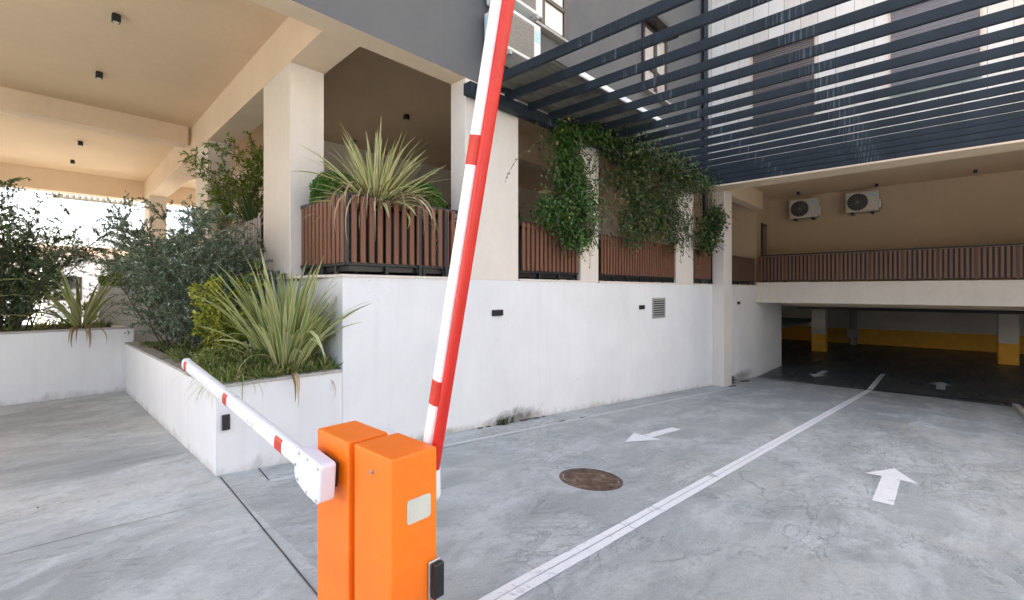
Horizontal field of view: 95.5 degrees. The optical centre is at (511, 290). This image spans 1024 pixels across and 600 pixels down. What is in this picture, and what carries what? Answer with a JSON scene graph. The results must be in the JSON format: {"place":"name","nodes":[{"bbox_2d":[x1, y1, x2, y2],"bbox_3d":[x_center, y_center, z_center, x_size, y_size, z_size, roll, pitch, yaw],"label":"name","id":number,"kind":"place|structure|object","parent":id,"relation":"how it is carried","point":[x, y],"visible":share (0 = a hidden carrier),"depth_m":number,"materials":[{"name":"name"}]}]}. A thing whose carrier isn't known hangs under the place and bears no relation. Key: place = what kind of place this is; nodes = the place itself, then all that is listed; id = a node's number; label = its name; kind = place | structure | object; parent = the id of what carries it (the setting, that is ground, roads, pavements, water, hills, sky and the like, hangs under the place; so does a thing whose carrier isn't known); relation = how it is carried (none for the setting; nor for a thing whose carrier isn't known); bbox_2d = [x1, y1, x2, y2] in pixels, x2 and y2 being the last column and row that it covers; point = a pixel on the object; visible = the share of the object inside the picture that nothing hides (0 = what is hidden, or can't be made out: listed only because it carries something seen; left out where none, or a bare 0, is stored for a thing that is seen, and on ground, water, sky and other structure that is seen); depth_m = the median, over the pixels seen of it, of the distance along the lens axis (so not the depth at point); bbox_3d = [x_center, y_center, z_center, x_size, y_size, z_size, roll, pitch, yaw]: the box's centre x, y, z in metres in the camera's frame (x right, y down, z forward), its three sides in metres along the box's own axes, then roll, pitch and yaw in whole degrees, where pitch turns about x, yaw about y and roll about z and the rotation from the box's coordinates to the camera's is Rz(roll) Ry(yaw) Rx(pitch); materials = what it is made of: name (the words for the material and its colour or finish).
{"place":"outdoors","nodes":[
{"label":"outdoors","id":0,"kind":"place"},
{"bbox_2d":[4,305,82,324],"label":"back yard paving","id":1,"kind":"structure","parent":0,"point":[25,323],"depth_m":24.59,"materials":[{"name":"white"}]},
{"bbox_2d":[35,245,135,317],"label":"building","id":2,"kind":"structure","parent":1,"relation":"on","point":[83,280],"depth_m":28.02,"materials":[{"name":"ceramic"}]},
{"bbox_2d":[55,277,81,300],"bbox_3d":[-26.260,-0.100,27.496,0.075,1.400,1.200,0,0,43],"label":"window","id":3,"kind":"structure","parent":2,"relation":"in","point":[72,284],"depth_m":27.67,"materials":[{"name":"grey glass"}]},
{"bbox_2d":[0,317,115,331],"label":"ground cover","id":4,"kind":"object","parent":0,"point":[45,325],"visible":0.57,"depth_m":7.71,"materials":[{"name":"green plant"}]},
{"bbox_2d":[0,187,195,291],"label":"sky","id":5,"kind":"structure","parent":0,"point":[85,213],"materials":[{"name":"white"}]},
{"bbox_2d":[0,300,811,599],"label":"ground","id":6,"kind":"structure","parent":0,"point":[168,516],"depth_m":3.25,"materials":[{"name":"concrete"}]},
{"bbox_2d":[0,286,173,405],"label":"planter","id":7,"kind":"object","parent":6,"relation":"on","point":[49,363],"visible":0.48,"depth_m":6.93,"materials":[{"name":"white paint"}]},
{"bbox_2d":[0,177,118,331],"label":"dark shrub","id":8,"kind":"object","parent":7,"relation":"in","point":[12,255],"visible":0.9,"depth_m":7.01,"materials":[{"name":"green plant"}]},
{"bbox_2d":[0,253,131,347],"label":"flax plant","id":9,"kind":"object","parent":7,"relation":"in","point":[92,309],"visible":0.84,"depth_m":7.06,"materials":[{"name":"green plant"}]},
{"bbox_2d":[43,235,139,322],"bbox_3d":[-8.162,0.110,9.507,2.062,2.590,2.241,0,0,8],"label":"green shrub","id":10,"kind":"object","parent":6,"relation":"on","point":[101,277],"visible":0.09,"depth_m":9.08,"materials":[{"name":"green plant"}]},
{"bbox_2d":[125,342,342,475],"bbox_3d":[-3.953,1.411,6.090,4.912,1.178,1.160,0,0,43],"label":"planter","id":11,"kind":"object","parent":6,"relation":"on","point":[156,388],"visible":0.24,"depth_m":4.54,"materials":[{"name":"white paint"}]},
{"bbox_2d":[40,190,260,351],"bbox_3d":[-5.001,-0.259,6.893,2.974,2.292,2.439,0,0,31],"label":"olive shrub","id":12,"kind":"object","parent":11,"relation":"in","point":[122,224],"visible":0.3,"depth_m":6.52,"materials":[{"name":"green plant"}]},
{"bbox_2d":[98,194,279,353],"bbox_3d":[-3.831,-0.122,6.004,2.029,2.015,2.228,0,0,43],"label":"olive shrub","id":13,"kind":"object","parent":11,"relation":"in","point":[225,261],"visible":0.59,"depth_m":5.50,"materials":[{"name":"green plant"}]},
{"bbox_2d":[174,333,217,359],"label":"plant","id":14,"kind":"object","parent":11,"relation":"in","point":[185,345],"visible":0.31,"depth_m":5.27,"materials":[{"name":"green plant"}]},
{"bbox_2d":[190,342,249,370],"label":"plant","id":15,"kind":"object","parent":11,"relation":"in","point":[202,356],"visible":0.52,"depth_m":4.57,"materials":[{"name":"green plant"}]},
{"bbox_2d":[178,367,267,406],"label":"grass tuft","id":16,"kind":"object","parent":11,"relation":"in","point":[218,378],"visible":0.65,"depth_m":4.08,"materials":[{"name":"green plant"}]},
{"bbox_2d":[187,272,264,356],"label":"golden bush","id":17,"kind":"object","parent":11,"relation":"in","point":[216,324],"visible":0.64,"depth_m":4.88,"materials":[{"name":"green plant"}]},
{"bbox_2d":[222,414,229,430],"bbox_3d":[-2.491,1.150,4.048,0.031,0.135,0.060,0,0,43],"label":"wall light","id":18,"kind":"object","parent":11,"relation":"attached to","point":[225,421],"visible":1,"depth_m":4.04,"materials":[{"name":"black metal"}]},
{"bbox_2d":[139,339,328,382],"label":"weeds","id":19,"kind":"object","parent":11,"relation":"in","point":[151,344],"visible":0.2,"depth_m":6.68,"materials":[{"name":"green plant"}]},
{"bbox_2d":[211,261,263,351],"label":"golden bush","id":20,"kind":"object","parent":11,"relation":"in","point":[252,283],"visible":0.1,"depth_m":5.40,"materials":[{"name":"green plant"}]},
{"bbox_2d":[159,343,342,383],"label":"grass","id":21,"kind":"structure","parent":11,"relation":"in","point":[270,370],"depth_m":4.50,"materials":[{"name":"green plant"}]},
{"bbox_2d":[233,347,270,371],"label":"plant","id":22,"kind":"object","parent":11,"relation":"in","point":[256,360],"visible":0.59,"depth_m":4.46,"materials":[{"name":"green plant"}]},
{"bbox_2d":[234,271,302,308],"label":"dark bush","id":23,"kind":"object","parent":11,"relation":"in","point":[249,278],"visible":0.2,"depth_m":5.14,"materials":[{"name":"green plant"}]},
{"bbox_2d":[185,249,371,404],"bbox_3d":[-2.292,0.375,4.923,1.749,1.554,1.969,0,0,-8],"label":"flax plant","id":24,"kind":"object","parent":11,"relation":"in","point":[292,327],"visible":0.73,"depth_m":4.56,"materials":[{"name":"green plant"}]},
{"bbox_2d":[304,353,330,362],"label":"plant","id":25,"kind":"object","parent":11,"relation":"in","point":[316,356],"visible":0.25,"depth_m":4.89,"materials":[{"name":"green plant"}]},
{"bbox_2d":[0,0,1023,438],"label":"apartment building","id":26,"kind":"structure","parent":6,"relation":"on","point":[282,80],"depth_m":8.52,"materials":[{"name":"white paint"}]},
{"bbox_2d":[52,193,137,206],"bbox_3d":[-12.870,-2.905,14.497,1.360,0.150,2.050,0,0,43],"label":"pergola","id":27,"kind":"object","parent":26,"relation":"attached to","point":[88,198],"visible":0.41,"depth_m":14.70,"materials":[{"name":"metal"}]},
{"bbox_2d":[95,71,102,79],"bbox_3d":[-6.371,-3.318,7.171,0.084,0.102,0.084,0,0,43],"label":"ceiling light","id":28,"kind":"object","parent":26,"relation":"attached to","point":[98,74],"visible":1,"depth_m":7.14,"materials":[{"name":"black metal"}]},
{"bbox_2d":[111,12,120,24],"bbox_3d":[-4.830,-3.318,5.671,0.084,0.102,0.084,0,0,43],"label":"ceiling light","id":29,"kind":"object","parent":26,"relation":"attached to","point":[115,18],"visible":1,"depth_m":5.65,"materials":[{"name":"black metal"}]},
{"bbox_2d":[208,217,263,273],"bbox_3d":[-4.306,-0.596,7.693,0.611,0.849,3.091,0,0,-45],"label":"slatted planter","id":30,"kind":"object","parent":26,"relation":"on","point":[257,221],"visible":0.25,"depth_m":6.68,"materials":[{"name":"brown wood"}]},
{"bbox_2d":[177,130,263,225],"bbox_3d":[-4.682,-1.780,8.029,2.042,1.868,1.680,0,0,19],"label":"bamboo shrub","id":31,"kind":"object","parent":30,"relation":"in","point":[256,183],"visible":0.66,"depth_m":7.88,"materials":[{"name":"green plant"}]},
{"bbox_2d":[210,155,255,228],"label":"bamboo shrub","id":32,"kind":"object","parent":30,"relation":"in","point":[233,186],"visible":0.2,"depth_m":8.47,"materials":[{"name":"green plant"}]},
{"bbox_2d":[212,185,263,238],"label":"flax plant","id":33,"kind":"object","parent":30,"relation":"in","point":[248,212],"visible":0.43,"depth_m":7.16,"materials":[{"name":"green plant"}]},
{"bbox_2d":[301,192,457,276],"bbox_3d":[-1.630,-0.607,5.903,1.204,0.871,1.650,0,0,43],"label":"slatted planter","id":34,"kind":"object","parent":26,"relation":"on","point":[380,242],"visible":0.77,"depth_m":5.36,"materials":[{"name":"brown wood"}]},
{"bbox_2d":[309,171,357,203],"bbox_3d":[-2.134,-1.145,5.655,0.664,0.608,0.638,0,0,43],"label":"boxwood ball","id":35,"kind":"object","parent":34,"relation":"in","point":[316,182],"visible":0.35,"depth_m":5.46,"materials":[{"name":"green plant"}]},
{"bbox_2d":[290,116,451,248],"bbox_3d":[-1.594,-1.207,5.502,1.861,1.580,1.724,0,0,1],"label":"flax plant","id":36,"kind":"object","parent":34,"relation":"in","point":[377,182],"visible":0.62,"depth_m":5.26,"materials":[{"name":"green plant"}]},
{"bbox_2d":[399,181,446,213],"bbox_3d":[-1.206,-1.146,6.218,0.666,0.609,0.632,0,0,43],"label":"boxwood ball","id":37,"kind":"object","parent":34,"relation":"in","point":[434,190],"visible":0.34,"depth_m":6.07,"materials":[{"name":"green plant"}]},
{"bbox_2d":[403,114,408,120],"bbox_3d":[-2.023,-3.318,8.901,0.084,0.102,0.084,0,0,43],"label":"ceiling light","id":38,"kind":"object","parent":26,"relation":"attached to","point":[406,117],"visible":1,"depth_m":8.88,"materials":[{"name":"black metal"}]},
{"bbox_2d":[429,202,450,276],"bbox_3d":[-2.000,-1.280,12.735,0.095,2.240,1.100,0,0,43],"label":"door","id":39,"kind":"structure","parent":26,"relation":"in","point":[448,206],"depth_m":12.86,"materials":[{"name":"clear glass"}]},
{"bbox_2d":[492,310,502,315],"bbox_3d":[-0.199,0.315,6.502,0.036,0.085,0.200,0,0,43],"label":"wall light","id":40,"kind":"object","parent":26,"relation":"attached to","point":[497,312],"visible":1,"depth_m":6.47,"materials":[{"name":"black metal"}]},
{"bbox_2d":[485,10,539,67],"bbox_3d":[0.002,-3.290,6.420,0.435,0.860,0.767,0,0,43],"label":"air conditioner","id":41,"kind":"object","parent":26,"relation":"attached to","point":[524,42],"visible":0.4,"depth_m":6.30,"materials":[{"name":"metal"}]},
{"bbox_2d":[487,0,541,22],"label":"air conditioner","id":42,"kind":"object","parent":26,"relation":"attached to","point":[530,10],"visible":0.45,"depth_m":6.45,"materials":[{"name":"metal"}]},
{"bbox_2d":[518,220,578,279],"bbox_3d":[0.427,-0.606,7.620,0.561,0.869,1.571,0,0,43],"label":"slatted planter","id":43,"kind":"object","parent":26,"relation":"on","point":[540,256],"visible":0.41,"depth_m":7.29,"materials":[{"name":"brown wood"}]},
{"bbox_2d":[518,205,521,228],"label":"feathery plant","id":44,"kind":"object","parent":43,"relation":"in","point":[519,216],"visible":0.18,"depth_m":7.32,"materials":[{"name":"green plant"}]},
{"bbox_2d":[505,114,634,268],"bbox_3d":[1.178,-1.607,7.632,1.166,2.476,3.538,0,0,34],"label":"climbing plant","id":45,"kind":"object","parent":43,"relation":"in","point":[567,207],"visible":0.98,"depth_m":7.32,"materials":[{"name":"green plant"}]},
{"bbox_2d":[534,0,568,44],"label":"window","id":46,"kind":"structure","parent":26,"relation":"in","point":[553,23],"depth_m":7.43,"materials":[{"name":"white glass"}]},
{"bbox_2d":[598,234,674,282],"bbox_3d":[2.490,-0.606,9.833,0.561,0.869,3.281,0,0,43],"label":"slatted planter","id":47,"kind":"object","parent":26,"relation":"on","point":[643,266],"visible":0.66,"depth_m":9.44,"materials":[{"name":"brown wood"}]},
{"bbox_2d":[586,125,723,272],"bbox_3d":[3.109,-1.762,9.627,1.969,2.786,6.029,0,0,43],"label":"climbing plant","id":48,"kind":"object","parent":47,"relation":"in","point":[661,224],"visible":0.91,"depth_m":9.17,"materials":[{"name":"green plant"}]},
{"bbox_2d":[652,298,665,318],"bbox_3d":[3.222,0.385,10.177,0.027,0.450,0.620,0,0,43],"label":"air vent","id":49,"kind":"object","parent":26,"relation":"attached to","point":[658,307],"visible":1,"depth_m":10.18,"materials":[{"name":"metal"}]},
{"bbox_2d":[642,15,678,105],"bbox_3d":[3.168,-4.898,9.919,0.296,1.525,1.230,0,0,43],"label":"window","id":50,"kind":"structure","parent":26,"relation":"in","point":[656,24],"depth_m":9.87,"materials":[{"name":"white glass"}]},
{"bbox_2d":[693,249,710,283],"bbox_3d":[4.751,-0.606,12.257,0.561,0.869,1.251,0,0,43],"label":"slatted planter","id":51,"kind":"object","parent":26,"relation":"on","point":[702,274],"visible":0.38,"depth_m":12.06,"materials":[{"name":"brown wood"}]},
{"bbox_2d":[690,199,730,259],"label":"climbing plant","id":52,"kind":"object","parent":26,"relation":"attached to","point":[709,226],"visible":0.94,"depth_m":11.59,"materials":[{"name":"green plant"}]},
{"bbox_2d":[702,254,754,284],"bbox_3d":[6.736,-0.606,14.385,0.561,0.869,3.211,0,0,43],"label":"slatted planter","id":53,"kind":"object","parent":26,"relation":"on","point":[743,270],"visible":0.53,"depth_m":14.42,"materials":[{"name":"brown wood"}]},
{"bbox_2d":[463,0,1023,190],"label":"pergola","id":54,"kind":"object","parent":26,"relation":"attached to","point":[1007,126],"visible":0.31,"depth_m":6.23,"materials":[{"name":"paint"}]},
{"bbox_2d":[501,60,667,132],"bbox_3d":[1.106,-2.765,6.981,1.135,0.070,3.180,0,0,43],"label":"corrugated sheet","id":55,"kind":"object","parent":54,"relation":"on","point":[539,72],"visible":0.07,"depth_m":6.53,"materials":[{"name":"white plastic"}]},
{"bbox_2d":[761,223,766,281],"bbox_3d":[9.077,-1.350,16.728,0.050,2.100,0.650,0,0,43],"label":"door","id":56,"kind":"structure","parent":26,"relation":"in","point":[763,226],"depth_m":16.63,"materials":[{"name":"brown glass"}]},
{"bbox_2d":[751,36,816,128],"bbox_3d":[6.270,-4.770,10.792,1.370,1.900,0.058,0,0,43],"label":"window","id":57,"kind":"structure","parent":26,"relation":"in","point":[813,41],"depth_m":10.77,"materials":[{"name":"grey glass"}]},
{"bbox_2d":[790,197,820,221],"bbox_3d":[10.314,-2.830,16.332,0.910,0.720,0.443,0,0,43],"label":"air conditioner","id":58,"kind":"object","parent":26,"relation":"attached to","point":[807,208],"visible":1,"depth_m":16.17,"materials":[{"name":"white metal"}]},
{"bbox_2d":[846,190,881,215],"bbox_3d":[11.514,-2.850,15.213,0.910,0.720,0.443,0,0,43],"label":"air conditioner","id":59,"kind":"object","parent":26,"relation":"attached to","point":[864,202],"visible":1,"depth_m":15.06,"materials":[{"name":"white metal"}]},
{"bbox_2d":[759,243,1023,282],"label":"railing","id":60,"kind":"object","parent":26,"relation":"on","point":[975,262],"visible":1,"depth_m":12.94,"materials":[{"name":"brown wood"}]},
{"bbox_2d":[888,0,981,96],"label":"window","id":61,"kind":"structure","parent":26,"relation":"in","point":[979,11],"depth_m":9.05,"materials":[{"name":"grey glass"}]},
{"bbox_2d":[3,394,843,543],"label":"fallen leaves","id":62,"kind":"object","parent":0,"point":[470,431],"visible":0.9,"depth_m":6.33,"materials":[{"name":"brown plant"}]},
{"bbox_2d":[217,370,1023,599],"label":"driveway","id":63,"kind":"structure","parent":0,"point":[920,498],"depth_m":4.03,"materials":[{"name":"concrete"}]},
{"bbox_2d":[181,358,387,599],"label":"barrier gate","id":64,"kind":"structure","parent":63,"relation":"on","point":[324,472],"depth_m":1.91,"materials":[{"name":"metal"}]},
{"bbox_2d":[355,0,514,599],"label":"barrier gate","id":65,"kind":"structure","parent":63,"relation":"on","point":[397,486],"depth_m":1.71,"materials":[{"name":"metal"}]},
{"bbox_2d":[497,416,513,425],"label":"wall weed","id":66,"kind":"object","parent":63,"relation":"on","point":[504,421],"depth_m":6.56,"materials":[{"name":"green plant"}]},
{"bbox_2d":[559,468,622,490],"bbox_3d":[0.757,1.820,4.463,0.604,0.080,0.604,0,0,43],"label":"manhole cover","id":67,"kind":"object","parent":63,"relation":"on","point":[593,480],"visible":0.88,"depth_m":4.43,"materials":[{"name":"metal"}]},
{"bbox_2d":[479,380,749,428],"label":"dirt","id":68,"kind":"structure","parent":63,"relation":"on","point":[583,417],"depth_m":7.02,"materials":[{"name":"soil"}]},
{"bbox_2d":[1012,403,1023,417],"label":"kerb","id":69,"kind":"structure","parent":63,"relation":"on","point":[1018,408],"depth_m":10.69,"materials":[{"name":"concrete"}]},
{"bbox_2d":[758,339,1023,407],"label":"garage floor","id":70,"kind":"structure","parent":0,"point":[979,376],"depth_m":16.75,"materials":[{"name":"grey concrete"}]}
]}

